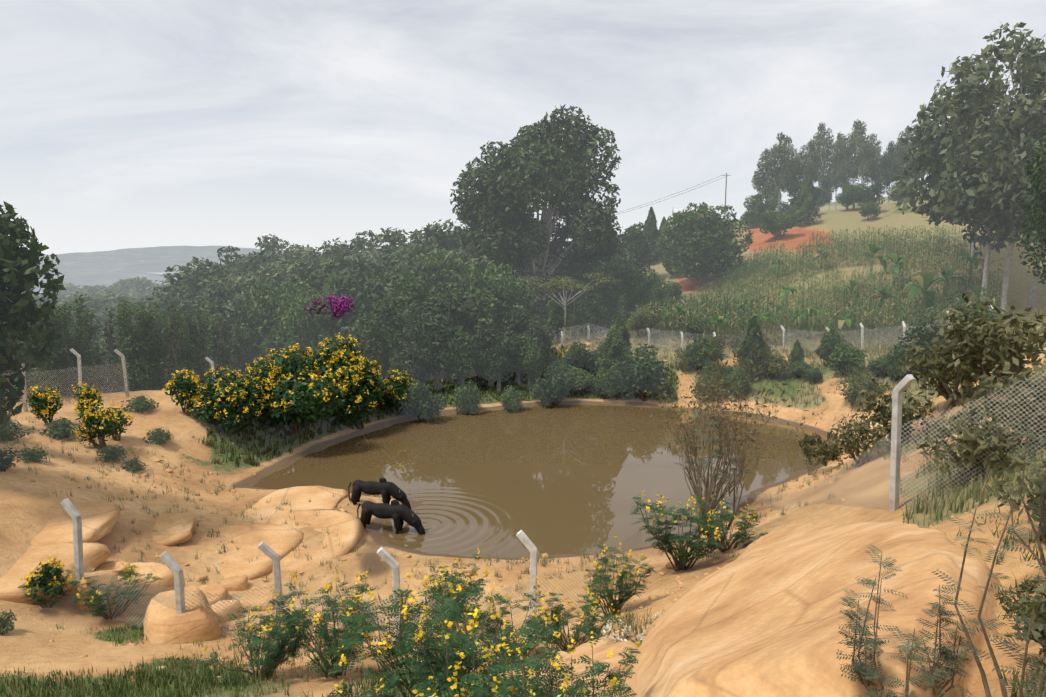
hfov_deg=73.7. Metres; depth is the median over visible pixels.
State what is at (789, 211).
broad tree
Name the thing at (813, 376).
embankment bush
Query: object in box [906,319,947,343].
embankment fence
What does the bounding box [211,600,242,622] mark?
boulder
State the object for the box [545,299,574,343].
bushy tree
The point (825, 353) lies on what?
embankment bush
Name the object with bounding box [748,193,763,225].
conifer tree
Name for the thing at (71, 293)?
eucalyptus tree
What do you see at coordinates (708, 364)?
shore bush
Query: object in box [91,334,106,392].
slim eucalyptus tree
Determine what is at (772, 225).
broad tree
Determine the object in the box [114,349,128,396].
fence post dam
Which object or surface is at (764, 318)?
banana plant
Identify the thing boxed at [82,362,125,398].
fence dam
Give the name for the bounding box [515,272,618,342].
acacia tree
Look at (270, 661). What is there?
senna bush
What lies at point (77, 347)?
tree sapling
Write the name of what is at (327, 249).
slim eucalyptus tree
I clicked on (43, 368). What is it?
tree sapling
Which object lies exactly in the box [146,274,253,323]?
broad tree
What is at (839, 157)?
slim eucalyptus tree
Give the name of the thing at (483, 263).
broad tree
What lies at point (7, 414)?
tree sapling
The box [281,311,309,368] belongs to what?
tree sapling
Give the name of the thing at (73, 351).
fence post dam
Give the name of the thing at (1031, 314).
embankment dry grass
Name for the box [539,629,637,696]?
rock slab
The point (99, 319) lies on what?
slim eucalyptus tree
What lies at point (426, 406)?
shore bush
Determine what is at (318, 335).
broad tree
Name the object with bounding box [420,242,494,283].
slim eucalyptus tree
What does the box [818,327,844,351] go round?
shore bush
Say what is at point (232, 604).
fence
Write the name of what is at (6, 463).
bank bush
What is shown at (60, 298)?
eucalyptus tree
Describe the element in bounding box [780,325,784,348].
fence post
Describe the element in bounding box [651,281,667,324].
tree sapling
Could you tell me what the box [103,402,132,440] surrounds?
small senna bush
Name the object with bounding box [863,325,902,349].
embankment fence
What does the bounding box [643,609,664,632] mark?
white herb bush
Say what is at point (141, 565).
boulder
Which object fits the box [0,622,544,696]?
grass
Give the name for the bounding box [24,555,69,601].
small senna bush
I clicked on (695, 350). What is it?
embankment bush
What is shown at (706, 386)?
embankment bush
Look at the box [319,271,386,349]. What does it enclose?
broad tree
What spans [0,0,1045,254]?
sky
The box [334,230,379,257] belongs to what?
slim eucalyptus tree
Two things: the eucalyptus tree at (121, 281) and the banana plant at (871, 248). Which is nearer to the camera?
the banana plant at (871, 248)
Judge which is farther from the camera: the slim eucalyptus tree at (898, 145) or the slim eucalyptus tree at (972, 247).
the slim eucalyptus tree at (898, 145)
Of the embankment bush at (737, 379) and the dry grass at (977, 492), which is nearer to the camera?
the dry grass at (977, 492)
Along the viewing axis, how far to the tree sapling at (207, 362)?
34.82 m
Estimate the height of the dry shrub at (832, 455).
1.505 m
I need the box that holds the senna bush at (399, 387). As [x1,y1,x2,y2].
[372,369,416,415]
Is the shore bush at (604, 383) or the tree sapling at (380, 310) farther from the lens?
the tree sapling at (380, 310)
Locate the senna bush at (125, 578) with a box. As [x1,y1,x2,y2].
[67,561,164,619]
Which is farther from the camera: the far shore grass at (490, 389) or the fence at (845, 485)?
the far shore grass at (490, 389)
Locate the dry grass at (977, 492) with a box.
[885,388,1045,525]
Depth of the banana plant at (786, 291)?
54.47 m
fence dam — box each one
[26,367,78,408]
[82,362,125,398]
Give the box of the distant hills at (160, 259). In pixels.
[22,246,283,272]
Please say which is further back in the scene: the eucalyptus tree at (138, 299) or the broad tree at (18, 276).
the eucalyptus tree at (138, 299)
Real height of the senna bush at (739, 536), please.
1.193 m
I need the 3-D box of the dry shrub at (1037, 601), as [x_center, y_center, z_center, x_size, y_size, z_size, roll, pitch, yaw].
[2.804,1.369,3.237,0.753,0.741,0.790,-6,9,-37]
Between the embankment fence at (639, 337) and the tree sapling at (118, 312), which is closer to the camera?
the tree sapling at (118, 312)
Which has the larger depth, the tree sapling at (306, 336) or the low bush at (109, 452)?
the tree sapling at (306, 336)
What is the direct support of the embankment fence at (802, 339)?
on the terrain ground at (28, 510)
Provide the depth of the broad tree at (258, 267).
77.76 m
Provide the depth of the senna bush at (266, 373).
27.43 m
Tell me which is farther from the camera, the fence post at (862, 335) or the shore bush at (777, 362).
the fence post at (862, 335)
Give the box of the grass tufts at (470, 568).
[5,391,719,679]
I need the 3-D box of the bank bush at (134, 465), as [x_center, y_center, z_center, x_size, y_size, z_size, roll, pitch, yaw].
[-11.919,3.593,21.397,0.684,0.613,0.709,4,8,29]
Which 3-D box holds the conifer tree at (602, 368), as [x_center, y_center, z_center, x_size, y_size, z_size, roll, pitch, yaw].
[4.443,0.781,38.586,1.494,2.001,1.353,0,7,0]
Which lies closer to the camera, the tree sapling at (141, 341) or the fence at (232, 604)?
the fence at (232, 604)
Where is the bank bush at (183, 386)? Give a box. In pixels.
[162,367,201,415]
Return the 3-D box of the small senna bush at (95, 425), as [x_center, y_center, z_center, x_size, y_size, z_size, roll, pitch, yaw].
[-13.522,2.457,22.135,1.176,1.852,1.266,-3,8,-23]
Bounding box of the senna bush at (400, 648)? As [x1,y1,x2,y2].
[339,567,488,696]
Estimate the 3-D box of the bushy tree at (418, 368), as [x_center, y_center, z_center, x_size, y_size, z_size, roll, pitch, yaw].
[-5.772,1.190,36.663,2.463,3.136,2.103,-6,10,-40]
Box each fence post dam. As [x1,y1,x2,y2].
[13,356,27,411]
[70,348,82,400]
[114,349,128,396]
[205,357,215,380]
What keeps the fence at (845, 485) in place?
on the terrain ground at (28, 510)
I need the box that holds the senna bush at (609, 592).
[582,536,656,616]
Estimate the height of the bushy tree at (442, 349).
4.755 m
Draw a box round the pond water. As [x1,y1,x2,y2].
[253,404,840,558]
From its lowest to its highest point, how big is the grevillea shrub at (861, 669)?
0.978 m
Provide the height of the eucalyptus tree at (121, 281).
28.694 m
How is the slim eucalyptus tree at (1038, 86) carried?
on the terrain ground at (28, 510)
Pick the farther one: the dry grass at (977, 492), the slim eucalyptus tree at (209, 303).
the slim eucalyptus tree at (209, 303)
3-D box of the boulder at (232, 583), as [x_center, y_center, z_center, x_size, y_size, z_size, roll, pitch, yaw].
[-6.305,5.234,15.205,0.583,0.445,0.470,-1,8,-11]
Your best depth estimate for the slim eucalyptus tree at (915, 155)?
86.10 m
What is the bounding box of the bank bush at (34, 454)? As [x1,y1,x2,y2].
[14,445,48,462]
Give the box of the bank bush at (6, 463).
[0,447,19,471]
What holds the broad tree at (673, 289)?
on the terrain ground at (28, 510)
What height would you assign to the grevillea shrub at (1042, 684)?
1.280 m
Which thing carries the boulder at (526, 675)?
on the terrain ground at (28, 510)
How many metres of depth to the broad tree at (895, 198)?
86.65 m
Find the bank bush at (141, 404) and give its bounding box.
[120,394,159,412]
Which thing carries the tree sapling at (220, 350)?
on the terrain ground at (28, 510)
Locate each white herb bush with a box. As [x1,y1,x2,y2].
[601,618,654,644]
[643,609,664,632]
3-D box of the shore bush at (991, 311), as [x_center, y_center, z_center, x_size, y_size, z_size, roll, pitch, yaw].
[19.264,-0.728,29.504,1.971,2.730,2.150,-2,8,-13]
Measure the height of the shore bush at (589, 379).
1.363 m
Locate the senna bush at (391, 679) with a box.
[328,630,491,696]
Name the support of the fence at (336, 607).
attached to the fence post at (387, 558)
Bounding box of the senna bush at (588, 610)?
[523,584,625,650]
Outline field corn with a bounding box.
[627,224,1015,340]
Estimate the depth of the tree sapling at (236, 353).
40.27 m
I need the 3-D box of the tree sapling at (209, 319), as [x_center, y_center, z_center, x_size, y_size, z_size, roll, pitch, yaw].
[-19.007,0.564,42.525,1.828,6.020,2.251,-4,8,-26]
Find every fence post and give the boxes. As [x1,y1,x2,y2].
[61,498,83,598]
[159,551,185,613]
[258,541,282,625]
[377,547,400,643]
[516,530,537,630]
[646,328,649,348]
[680,332,683,349]
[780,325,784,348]
[859,323,863,350]
[889,374,914,511]
[902,321,905,344]
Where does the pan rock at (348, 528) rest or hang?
on the terrain ground at (28, 510)
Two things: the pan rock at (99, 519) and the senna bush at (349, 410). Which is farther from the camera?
the senna bush at (349, 410)
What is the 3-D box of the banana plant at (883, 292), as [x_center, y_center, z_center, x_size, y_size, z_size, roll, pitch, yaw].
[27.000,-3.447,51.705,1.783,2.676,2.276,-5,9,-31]
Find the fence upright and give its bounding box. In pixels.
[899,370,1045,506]
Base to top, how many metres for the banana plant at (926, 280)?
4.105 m
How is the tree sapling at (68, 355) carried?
on the terrain ground at (28, 510)
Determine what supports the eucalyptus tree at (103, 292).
on the terrain ground at (28, 510)
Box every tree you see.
[0,201,65,424]
[32,294,57,304]
[33,294,77,302]
[37,294,133,327]
[50,282,99,293]
[58,285,106,297]
[63,292,83,297]
[68,316,134,332]
[72,276,159,297]
[73,298,151,326]
[76,290,137,298]
[89,289,119,297]
[89,321,110,392]
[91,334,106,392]
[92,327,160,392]
[93,279,140,292]
[93,282,116,289]
[94,293,131,304]
[123,296,150,306]
[128,256,248,332]
[137,284,170,297]
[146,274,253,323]
[165,284,236,327]
[177,296,261,380]
[179,270,244,316]
[198,302,260,369]
[206,268,289,302]
[217,246,270,274]
[217,269,271,291]
[220,248,302,275]
[226,282,284,329]
[235,234,311,262]
[239,278,315,371]
[240,258,297,299]
[241,268,319,299]
[255,237,361,274]
[256,260,308,273]
[261,289,347,366]
[262,290,311,347]
[280,289,347,346]
[281,255,372,276]
[287,252,384,292]
[287,261,340,294]
[298,244,356,266]
[299,270,362,302]
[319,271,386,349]
[322,279,366,301]
[329,326,384,368]
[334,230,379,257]
[348,227,424,270]
[349,275,401,378]
[353,267,430,373]
[354,311,402,378]
[367,219,465,280]
[370,251,426,380]
[370,295,418,354]
[376,254,420,283]
[384,271,461,382]
[389,341,432,389]
[395,259,469,379]
[399,282,491,381]
[410,310,466,391]
[414,243,533,311]
[419,254,506,377]
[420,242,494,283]
[441,332,477,387]
[443,262,535,359]
[450,104,623,322]
[455,252,506,276]
[458,289,500,373]
[464,318,519,386]
[476,340,517,392]
[482,282,536,334]
[499,305,547,339]
[501,256,579,330]
[506,333,528,385]
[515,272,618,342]
[516,334,543,386]
[519,320,554,364]
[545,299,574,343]
[548,260,605,333]
[572,257,638,329]
[572,289,606,336]
[590,345,610,376]
[594,236,636,272]
[597,311,634,371]
[618,268,665,316]
[619,222,655,271]
[642,206,662,263]
[646,281,682,316]
[652,217,672,257]
[656,202,753,285]
[661,243,687,277]
[736,316,770,377]
[739,210,764,227]
[743,188,778,221]
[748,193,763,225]
[751,148,777,195]
[758,209,799,239]
[768,176,781,205]
[769,132,801,210]
[776,201,788,214]
[784,208,803,225]
[787,156,801,196]
[787,339,805,366]
[788,180,820,204]
[792,173,820,225]
[793,140,821,182]
[809,122,837,210]
[814,186,832,210]
[821,168,832,208]
[827,131,850,208]
[835,185,852,210]
[836,153,853,207]
[837,183,870,210]
[841,119,872,206]
[857,134,882,185]
[858,201,880,220]
[865,183,885,204]
[870,153,889,200]
[878,141,898,202]
[885,182,914,202]
[888,147,911,182]
[890,30,1044,302]
[890,128,916,172]
[910,118,934,193]
[916,86,1011,274]
[929,22,1045,314]
[961,58,1045,311]
[1016,131,1045,283]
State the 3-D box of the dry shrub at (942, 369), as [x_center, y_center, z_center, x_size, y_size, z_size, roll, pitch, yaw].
[13.901,0.653,22.403,2.958,2.910,3.099,-7,10,-44]
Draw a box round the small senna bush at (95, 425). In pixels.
[74,399,117,449]
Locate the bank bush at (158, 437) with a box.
[143,426,173,444]
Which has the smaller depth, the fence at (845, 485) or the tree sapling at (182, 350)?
the fence at (845, 485)
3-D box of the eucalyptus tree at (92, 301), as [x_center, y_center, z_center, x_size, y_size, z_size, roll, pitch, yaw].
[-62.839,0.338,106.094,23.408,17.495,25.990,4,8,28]
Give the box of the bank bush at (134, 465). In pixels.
[120,457,147,472]
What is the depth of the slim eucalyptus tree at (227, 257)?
83.38 m
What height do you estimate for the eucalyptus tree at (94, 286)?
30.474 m
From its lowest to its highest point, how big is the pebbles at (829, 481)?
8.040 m
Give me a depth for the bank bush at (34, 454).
19.25 m
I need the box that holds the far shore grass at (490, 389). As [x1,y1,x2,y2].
[198,344,678,466]
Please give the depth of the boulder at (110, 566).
14.49 m
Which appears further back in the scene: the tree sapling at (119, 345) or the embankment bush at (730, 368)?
the embankment bush at (730, 368)
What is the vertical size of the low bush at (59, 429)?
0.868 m
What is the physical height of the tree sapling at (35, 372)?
4.160 m
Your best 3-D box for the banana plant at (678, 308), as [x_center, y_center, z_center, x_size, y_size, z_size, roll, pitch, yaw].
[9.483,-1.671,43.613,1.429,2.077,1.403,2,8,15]
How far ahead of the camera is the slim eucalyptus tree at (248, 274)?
64.00 m
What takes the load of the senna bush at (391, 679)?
on the terrain ground at (28, 510)
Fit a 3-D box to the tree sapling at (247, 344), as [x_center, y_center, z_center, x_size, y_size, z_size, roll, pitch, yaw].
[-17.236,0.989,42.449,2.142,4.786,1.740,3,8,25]
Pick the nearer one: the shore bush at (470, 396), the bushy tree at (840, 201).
the shore bush at (470, 396)
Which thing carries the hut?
on the terrain ground at (28, 510)
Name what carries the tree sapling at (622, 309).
on the terrain ground at (28, 510)
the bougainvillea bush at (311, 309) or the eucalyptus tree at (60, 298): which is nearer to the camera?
the bougainvillea bush at (311, 309)
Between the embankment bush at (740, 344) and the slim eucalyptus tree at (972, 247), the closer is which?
the embankment bush at (740, 344)
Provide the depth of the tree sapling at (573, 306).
47.83 m
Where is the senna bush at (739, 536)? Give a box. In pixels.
[681,493,767,552]
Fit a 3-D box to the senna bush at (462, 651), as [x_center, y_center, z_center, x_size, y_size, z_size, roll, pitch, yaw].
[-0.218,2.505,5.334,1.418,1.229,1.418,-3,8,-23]
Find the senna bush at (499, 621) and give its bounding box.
[467,577,572,663]
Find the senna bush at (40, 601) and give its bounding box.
[17,561,77,607]
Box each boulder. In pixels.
[75,570,122,612]
[94,561,130,576]
[120,564,184,614]
[130,562,163,577]
[143,585,219,644]
[199,583,228,606]
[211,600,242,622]
[220,575,248,590]
[240,587,275,610]
[312,620,344,639]
[352,631,389,656]
[514,669,538,688]
[545,651,567,674]
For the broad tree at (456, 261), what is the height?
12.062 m
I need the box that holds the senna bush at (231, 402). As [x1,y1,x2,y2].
[187,367,266,435]
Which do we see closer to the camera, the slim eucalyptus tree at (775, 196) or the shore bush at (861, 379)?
the shore bush at (861, 379)
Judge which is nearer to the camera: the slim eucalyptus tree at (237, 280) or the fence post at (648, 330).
the fence post at (648, 330)
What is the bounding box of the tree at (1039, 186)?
[1016,131,1045,283]
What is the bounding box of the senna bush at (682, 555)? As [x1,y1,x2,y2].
[630,490,733,571]
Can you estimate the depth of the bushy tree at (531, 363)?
37.97 m
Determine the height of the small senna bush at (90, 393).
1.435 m
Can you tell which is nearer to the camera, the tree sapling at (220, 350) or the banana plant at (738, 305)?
the tree sapling at (220, 350)
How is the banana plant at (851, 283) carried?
on the terrain ground at (28, 510)
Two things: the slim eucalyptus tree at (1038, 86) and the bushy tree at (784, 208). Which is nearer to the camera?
the slim eucalyptus tree at (1038, 86)
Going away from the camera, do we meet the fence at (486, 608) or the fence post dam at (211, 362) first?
the fence at (486, 608)
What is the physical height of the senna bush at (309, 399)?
3.721 m
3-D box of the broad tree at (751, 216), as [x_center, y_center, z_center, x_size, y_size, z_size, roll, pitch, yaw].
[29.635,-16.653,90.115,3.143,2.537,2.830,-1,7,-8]
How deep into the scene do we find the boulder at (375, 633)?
11.44 m
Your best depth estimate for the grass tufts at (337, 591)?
16.60 m
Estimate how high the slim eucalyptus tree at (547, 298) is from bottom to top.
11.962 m
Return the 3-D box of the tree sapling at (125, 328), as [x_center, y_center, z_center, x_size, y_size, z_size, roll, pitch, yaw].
[-16.850,0.034,30.124,1.843,4.160,1.497,0,7,0]
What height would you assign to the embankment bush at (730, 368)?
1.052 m
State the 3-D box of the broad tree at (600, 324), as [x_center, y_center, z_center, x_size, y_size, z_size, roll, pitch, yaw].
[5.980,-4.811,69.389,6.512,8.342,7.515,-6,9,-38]
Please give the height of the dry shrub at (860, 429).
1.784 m
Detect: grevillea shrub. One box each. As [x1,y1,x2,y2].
[673,390,755,514]
[836,544,980,696]
[931,506,1045,696]
[986,423,1045,576]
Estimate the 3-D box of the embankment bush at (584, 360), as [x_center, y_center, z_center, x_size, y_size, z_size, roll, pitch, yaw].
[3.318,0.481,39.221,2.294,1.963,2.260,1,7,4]
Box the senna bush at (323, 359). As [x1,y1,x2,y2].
[299,332,375,416]
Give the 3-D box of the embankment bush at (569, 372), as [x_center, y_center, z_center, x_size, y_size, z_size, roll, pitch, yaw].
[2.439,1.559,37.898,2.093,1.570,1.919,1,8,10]
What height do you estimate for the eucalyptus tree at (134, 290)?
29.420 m
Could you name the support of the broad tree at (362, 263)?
on the terrain ground at (28, 510)
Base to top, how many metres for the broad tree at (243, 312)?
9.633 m
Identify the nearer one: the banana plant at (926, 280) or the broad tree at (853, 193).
the banana plant at (926, 280)
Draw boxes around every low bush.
[0,608,17,634]
[38,417,82,439]
[96,443,127,462]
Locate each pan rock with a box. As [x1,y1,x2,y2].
[0,543,109,603]
[31,502,119,545]
[151,512,196,545]
[219,522,303,579]
[239,485,347,522]
[258,509,363,572]
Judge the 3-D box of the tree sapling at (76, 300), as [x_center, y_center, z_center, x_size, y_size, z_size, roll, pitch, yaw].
[-21.719,0.029,34.585,1.934,5.717,1.620,-5,9,-33]
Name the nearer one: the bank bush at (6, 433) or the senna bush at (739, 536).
the senna bush at (739, 536)
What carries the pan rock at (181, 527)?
on the terrain ground at (28, 510)
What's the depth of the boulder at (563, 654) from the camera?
7.72 m
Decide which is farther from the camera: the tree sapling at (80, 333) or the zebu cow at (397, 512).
the tree sapling at (80, 333)
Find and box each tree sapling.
[0,322,33,398]
[1,394,15,425]
[15,313,37,396]
[17,317,64,395]
[19,303,74,398]
[29,302,64,397]
[42,303,78,396]
[52,302,86,396]
[54,303,86,393]
[69,292,105,388]
[69,303,101,389]
[79,309,115,392]
[101,308,123,391]
[109,295,138,390]
[111,301,156,390]
[116,310,136,389]
[121,305,162,390]
[127,302,161,390]
[136,302,174,389]
[148,310,166,389]
[157,310,174,387]
[159,301,185,388]
[161,306,201,384]
[179,316,201,383]
[180,311,203,386]
[181,314,199,364]
[185,317,210,377]
[191,310,210,388]
[192,304,208,335]
[200,309,225,370]
[201,318,210,367]
[205,313,234,383]
[209,327,227,383]
[228,318,245,380]
[228,328,254,377]
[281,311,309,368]
[293,312,312,356]
[372,303,398,379]
[392,311,410,353]
[567,292,581,338]
[618,294,631,327]
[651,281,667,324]
[1032,352,1045,388]
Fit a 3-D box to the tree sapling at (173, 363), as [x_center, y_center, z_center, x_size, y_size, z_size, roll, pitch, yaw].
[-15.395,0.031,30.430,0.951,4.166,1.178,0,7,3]
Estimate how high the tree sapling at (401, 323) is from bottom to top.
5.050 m
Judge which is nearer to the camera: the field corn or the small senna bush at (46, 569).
the small senna bush at (46, 569)
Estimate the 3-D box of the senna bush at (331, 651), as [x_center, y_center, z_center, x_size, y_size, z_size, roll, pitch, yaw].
[-2.513,3.871,9.679,1.646,1.593,1.401,7,10,44]
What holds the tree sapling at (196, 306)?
on the terrain ground at (28, 510)
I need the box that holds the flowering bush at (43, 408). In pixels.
[24,385,64,424]
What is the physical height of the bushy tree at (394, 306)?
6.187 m
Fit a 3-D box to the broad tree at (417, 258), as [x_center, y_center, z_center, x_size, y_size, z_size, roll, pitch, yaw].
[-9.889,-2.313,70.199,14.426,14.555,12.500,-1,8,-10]
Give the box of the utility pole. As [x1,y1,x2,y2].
[555,173,730,224]
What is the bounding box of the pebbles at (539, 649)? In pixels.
[50,483,1045,696]
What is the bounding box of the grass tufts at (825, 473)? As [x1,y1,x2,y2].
[586,322,1045,555]
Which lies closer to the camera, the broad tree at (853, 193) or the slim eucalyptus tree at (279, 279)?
the slim eucalyptus tree at (279, 279)
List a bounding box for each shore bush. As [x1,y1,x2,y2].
[398,379,446,421]
[453,380,481,414]
[499,385,525,412]
[529,362,571,405]
[545,351,558,369]
[567,368,595,392]
[592,369,619,398]
[610,342,668,401]
[624,304,660,336]
[639,373,671,396]
[674,348,689,371]
[682,315,702,339]
[702,360,717,372]
[759,346,792,379]
[787,360,813,377]
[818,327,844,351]
[837,365,885,406]
[884,340,924,381]
[897,313,959,368]
[952,299,1002,350]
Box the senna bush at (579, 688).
[489,630,641,696]
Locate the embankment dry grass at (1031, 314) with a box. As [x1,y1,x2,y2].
[543,272,1045,411]
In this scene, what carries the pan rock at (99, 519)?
on the terrain ground at (28, 510)
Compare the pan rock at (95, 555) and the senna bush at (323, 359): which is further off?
the senna bush at (323, 359)
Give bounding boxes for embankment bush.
[552,357,569,371]
[553,364,585,389]
[562,340,598,369]
[597,338,621,362]
[604,384,624,396]
[684,334,724,370]
[691,370,726,401]
[701,365,729,384]
[704,332,726,352]
[717,387,729,395]
[721,364,734,372]
[725,367,751,395]
[730,338,743,356]
[731,354,761,382]
[806,367,823,383]
[816,336,845,363]
[827,341,866,375]
[866,359,883,376]
[868,355,889,377]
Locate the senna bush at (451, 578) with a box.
[389,548,490,627]
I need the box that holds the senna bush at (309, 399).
[247,343,345,438]
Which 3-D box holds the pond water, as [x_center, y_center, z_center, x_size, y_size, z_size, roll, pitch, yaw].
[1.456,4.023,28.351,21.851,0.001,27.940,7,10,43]
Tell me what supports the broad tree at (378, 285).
on the terrain ground at (28, 510)
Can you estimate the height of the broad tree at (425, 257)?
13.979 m
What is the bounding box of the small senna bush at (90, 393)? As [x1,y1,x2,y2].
[72,382,103,411]
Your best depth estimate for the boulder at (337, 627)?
12.54 m
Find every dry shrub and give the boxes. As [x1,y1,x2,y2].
[798,432,843,474]
[825,408,890,467]
[854,378,938,441]
[899,323,1004,413]
[915,404,1039,487]
[931,290,1045,393]
[951,357,1045,449]
[985,436,1045,543]
[993,574,1045,675]
[1019,578,1045,654]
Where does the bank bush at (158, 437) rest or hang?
on the terrain ground at (28, 510)
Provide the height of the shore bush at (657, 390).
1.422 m
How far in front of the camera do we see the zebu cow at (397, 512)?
19.44 m
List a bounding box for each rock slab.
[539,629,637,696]
[625,522,1004,696]
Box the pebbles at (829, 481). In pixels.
[633,340,1014,520]
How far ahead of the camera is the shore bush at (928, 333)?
30.40 m
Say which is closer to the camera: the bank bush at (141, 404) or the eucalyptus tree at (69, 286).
the bank bush at (141, 404)
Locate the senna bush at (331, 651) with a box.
[268,571,377,678]
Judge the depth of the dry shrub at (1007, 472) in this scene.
6.10 m
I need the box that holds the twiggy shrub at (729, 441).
[642,326,818,550]
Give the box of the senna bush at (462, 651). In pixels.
[391,583,577,696]
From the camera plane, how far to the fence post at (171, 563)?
11.90 m
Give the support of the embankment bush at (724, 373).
on the terrain ground at (28, 510)
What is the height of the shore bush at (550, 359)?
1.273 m
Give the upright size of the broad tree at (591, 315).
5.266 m
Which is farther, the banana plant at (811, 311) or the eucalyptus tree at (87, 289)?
the eucalyptus tree at (87, 289)
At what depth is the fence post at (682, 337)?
40.16 m
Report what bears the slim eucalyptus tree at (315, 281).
on the terrain ground at (28, 510)
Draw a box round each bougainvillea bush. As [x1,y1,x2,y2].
[304,301,333,314]
[313,293,355,319]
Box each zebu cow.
[348,478,410,508]
[357,500,424,534]
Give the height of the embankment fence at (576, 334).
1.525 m
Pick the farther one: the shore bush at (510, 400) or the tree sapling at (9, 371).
the shore bush at (510, 400)
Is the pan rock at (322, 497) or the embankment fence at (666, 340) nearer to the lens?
the pan rock at (322, 497)
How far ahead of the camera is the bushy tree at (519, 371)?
38.27 m
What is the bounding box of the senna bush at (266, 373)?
[242,357,292,410]
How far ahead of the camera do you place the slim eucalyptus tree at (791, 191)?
94.46 m
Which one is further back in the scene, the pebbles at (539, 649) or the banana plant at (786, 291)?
the banana plant at (786, 291)
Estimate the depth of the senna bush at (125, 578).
12.91 m
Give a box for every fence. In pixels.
[80,562,175,627]
[185,584,275,634]
[281,584,393,639]
[401,581,529,645]
[536,529,640,621]
[562,323,588,344]
[589,323,607,343]
[629,328,649,347]
[649,328,680,351]
[683,332,711,350]
[718,333,746,353]
[755,433,890,509]
[763,329,782,349]
[785,329,826,350]
[839,329,861,347]
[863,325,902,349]
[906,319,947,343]
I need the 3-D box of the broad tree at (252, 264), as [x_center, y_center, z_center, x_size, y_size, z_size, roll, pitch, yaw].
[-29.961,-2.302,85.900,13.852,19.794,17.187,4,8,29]
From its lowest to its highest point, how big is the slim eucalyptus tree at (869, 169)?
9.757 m
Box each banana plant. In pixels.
[663,305,685,335]
[703,314,735,338]
[731,299,754,325]
[746,312,773,329]
[771,286,796,309]
[772,257,787,276]
[791,308,819,336]
[812,248,832,268]
[827,312,854,339]
[841,280,862,304]
[855,244,886,279]
[868,284,900,311]
[883,253,907,285]
[903,273,948,315]
[925,266,966,307]
[956,251,992,287]
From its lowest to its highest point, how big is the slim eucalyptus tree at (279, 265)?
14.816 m
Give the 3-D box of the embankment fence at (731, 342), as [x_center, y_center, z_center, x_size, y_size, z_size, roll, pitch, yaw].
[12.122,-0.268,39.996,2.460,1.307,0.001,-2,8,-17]
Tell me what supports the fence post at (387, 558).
on the terrain ground at (28, 510)
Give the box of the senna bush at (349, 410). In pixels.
[310,347,391,429]
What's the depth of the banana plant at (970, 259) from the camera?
52.14 m
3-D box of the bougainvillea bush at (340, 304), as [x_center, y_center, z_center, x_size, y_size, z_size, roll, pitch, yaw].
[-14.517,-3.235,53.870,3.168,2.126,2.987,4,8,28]
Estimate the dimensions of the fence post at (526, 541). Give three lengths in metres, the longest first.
2.142 x 0.358 x 0.110 m
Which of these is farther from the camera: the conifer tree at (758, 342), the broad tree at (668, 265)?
the broad tree at (668, 265)
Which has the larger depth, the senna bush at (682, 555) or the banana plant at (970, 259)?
the banana plant at (970, 259)
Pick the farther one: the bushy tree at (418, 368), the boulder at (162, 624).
the bushy tree at (418, 368)
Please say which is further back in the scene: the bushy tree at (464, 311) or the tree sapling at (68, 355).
the bushy tree at (464, 311)
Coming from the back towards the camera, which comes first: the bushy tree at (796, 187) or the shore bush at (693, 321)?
the bushy tree at (796, 187)
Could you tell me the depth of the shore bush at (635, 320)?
42.75 m
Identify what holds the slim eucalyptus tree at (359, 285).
on the terrain ground at (28, 510)
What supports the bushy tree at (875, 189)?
on the terrain ground at (28, 510)
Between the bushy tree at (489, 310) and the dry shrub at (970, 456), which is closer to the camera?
the dry shrub at (970, 456)
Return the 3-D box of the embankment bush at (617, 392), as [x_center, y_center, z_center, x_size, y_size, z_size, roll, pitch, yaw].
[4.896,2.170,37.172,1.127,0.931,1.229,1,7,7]
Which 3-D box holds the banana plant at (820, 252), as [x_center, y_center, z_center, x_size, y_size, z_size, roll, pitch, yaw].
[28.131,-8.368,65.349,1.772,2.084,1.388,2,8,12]
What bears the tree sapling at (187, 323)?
on the terrain ground at (28, 510)
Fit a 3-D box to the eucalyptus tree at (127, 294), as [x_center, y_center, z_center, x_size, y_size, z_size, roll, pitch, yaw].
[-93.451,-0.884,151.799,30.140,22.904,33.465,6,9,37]
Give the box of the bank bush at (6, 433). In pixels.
[0,420,30,441]
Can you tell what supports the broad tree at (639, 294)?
on the terrain ground at (28, 510)
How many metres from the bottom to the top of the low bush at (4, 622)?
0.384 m
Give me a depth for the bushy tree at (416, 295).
43.45 m
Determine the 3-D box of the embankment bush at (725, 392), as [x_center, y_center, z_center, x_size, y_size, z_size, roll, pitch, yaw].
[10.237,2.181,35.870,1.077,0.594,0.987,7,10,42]
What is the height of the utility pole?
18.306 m
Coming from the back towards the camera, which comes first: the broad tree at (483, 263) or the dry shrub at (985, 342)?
the broad tree at (483, 263)
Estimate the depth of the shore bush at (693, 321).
42.61 m
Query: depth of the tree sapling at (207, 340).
40.87 m
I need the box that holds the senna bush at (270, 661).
[196,576,315,682]
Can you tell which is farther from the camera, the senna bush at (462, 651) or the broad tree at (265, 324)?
the broad tree at (265, 324)
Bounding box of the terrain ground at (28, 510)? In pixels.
[0,196,1045,696]
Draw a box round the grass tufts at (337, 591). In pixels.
[0,389,656,696]
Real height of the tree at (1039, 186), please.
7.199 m

